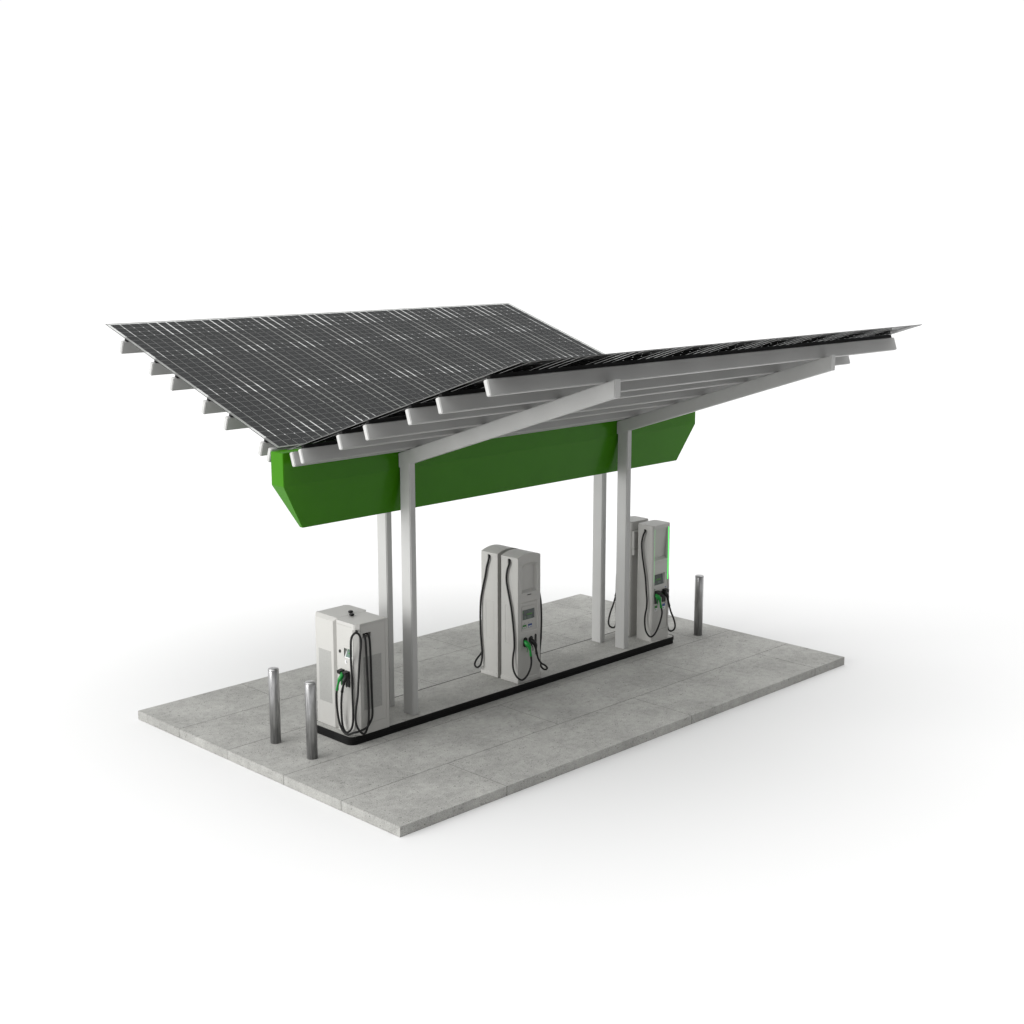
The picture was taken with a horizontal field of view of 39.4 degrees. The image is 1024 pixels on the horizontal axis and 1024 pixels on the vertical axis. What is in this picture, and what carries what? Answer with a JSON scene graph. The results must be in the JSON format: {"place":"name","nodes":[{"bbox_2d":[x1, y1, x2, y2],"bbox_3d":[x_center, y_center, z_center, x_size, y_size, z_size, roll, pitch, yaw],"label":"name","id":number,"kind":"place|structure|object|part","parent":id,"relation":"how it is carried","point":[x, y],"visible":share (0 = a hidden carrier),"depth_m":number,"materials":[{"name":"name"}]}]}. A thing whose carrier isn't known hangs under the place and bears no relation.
{"place":"outdoors","nodes":[
{"label":"outdoors","id":0,"kind":"place"},
{"bbox_2d":[138,594,844,836],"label":"pavement","id":1,"kind":"structure","parent":0,"point":[410,780],"depth_m":20.52,"materials":[{"name":"concrete"}]},
{"bbox_2d":[268,667,280,743],"bbox_3d":[-3.234,2.631,19.506,0.150,1.063,0.150,11,16,44],"label":"bollard","id":2,"kind":"object","parent":1,"relation":"on","point":[274,705],"visible":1,"depth_m":19.45,"materials":[{"name":"silver metal"}]},
{"bbox_2d":[304,680,317,759],"bbox_3d":[-2.654,2.745,18.931,0.150,1.063,0.150,4,12,22],"label":"bollard","id":3,"kind":"object","parent":1,"relation":"on","point":[311,721],"visible":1,"depth_m":18.87,"materials":[{"name":"silver metal"}]},
{"bbox_2d":[694,574,703,635],"bbox_3d":[3.217,1.600,24.676,0.150,1.063,0.150,-6,13,-29],"label":"bollard","id":4,"kind":"object","parent":1,"relation":"on","point":[698,603],"visible":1,"depth_m":24.62,"materials":[{"name":"silver metal"}]},
{"bbox_2d":[317,631,673,744],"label":"kerbed island","id":5,"kind":"structure","parent":0,"point":[447,698],"depth_m":21.66,"materials":[{"name":"concrete"}]},
{"bbox_2d":[315,605,365,727],"bbox_3d":[-2.360,2.114,20.110,0.560,1.608,0.745,11,16,44],"label":"charging cabinet","id":6,"kind":"object","parent":5,"relation":"on","point":[326,647],"visible":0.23,"depth_m":19.81,"materials":[{"name":"white plastic"}]},
{"bbox_2d":[335,611,389,735],"bbox_3d":[-2.067,2.211,19.618,0.560,1.608,0.745,11,16,44],"label":"charging cabinet","id":7,"kind":"object","parent":5,"relation":"on","point":[362,697],"visible":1,"depth_m":19.48,"materials":[{"name":"white plastic"}]},
{"bbox_3d":[-2.266,2.262,19.498,0.348,1.480,0.025,11,16,44],"label":"front door","id":8,"kind":"part","parent":7,"relation":"part of","materials":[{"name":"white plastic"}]},
{"bbox_3d":[-1.889,2.188,19.527,0.010,1.391,0.424,11,16,44],"label":"side door","id":9,"kind":"part","parent":7,"relation":"part of","materials":[{"name":"grey metal"}]},
{"bbox_2d":[474,544,517,677],"bbox_3d":[-0.228,1.504,22.168,0.508,2.000,0.673,11,16,44],"label":"charging pedestal","id":10,"kind":"object","parent":5,"relation":"on","point":[490,630],"visible":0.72,"depth_m":21.95,"materials":[{"name":"white plastic"}]},
{"bbox_2d":[106,303,921,714],"bbox_3d":[0.003,-0.128,21.672,8.631,5.393,8.582,11,16,44],"label":"solar canopy","id":11,"kind":"object","parent":5,"relation":"on","point":[454,403],"visible":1,"depth_m":20.66,"materials":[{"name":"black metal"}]},
{"bbox_2d":[501,549,547,683],"bbox_3d":[0.190,1.578,21.794,0.508,2.000,0.673,11,16,44],"label":"charging pedestal","id":12,"kind":"object","parent":5,"relation":"on","point":[521,621],"visible":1,"depth_m":21.69,"materials":[{"name":"white plastic"}]},
{"bbox_2d":[608,516,647,635],"bbox_3d":[2.010,1.081,24.351,0.534,1.975,0.639,11,16,44],"label":"charging pedestal","id":13,"kind":"object","parent":5,"relation":"on","point":[635,521],"visible":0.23,"depth_m":24.11,"materials":[{"name":"white metal"}]},
{"bbox_2d":[636,520,675,641],"bbox_3d":[2.392,1.155,23.977,0.534,1.975,0.639,11,16,44],"label":"charging pedestal","id":14,"kind":"object","parent":5,"relation":"on","point":[653,605],"visible":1,"depth_m":23.86,"materials":[{"name":"white metal"}]},
{"bbox_2d":[0,229,1023,1023],"bbox_3d":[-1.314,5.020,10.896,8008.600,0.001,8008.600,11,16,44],"label":"ground","id":15,"kind":"structure","parent":0,"point":[842,843],"depth_m":24.14,"materials":[{"name":"white"}]},
{"bbox_2d":[0,0,1023,229],"label":"sky","id":16,"kind":"structure","parent":0,"point":[115,114],"materials":[{"name":"white"}]}
]}

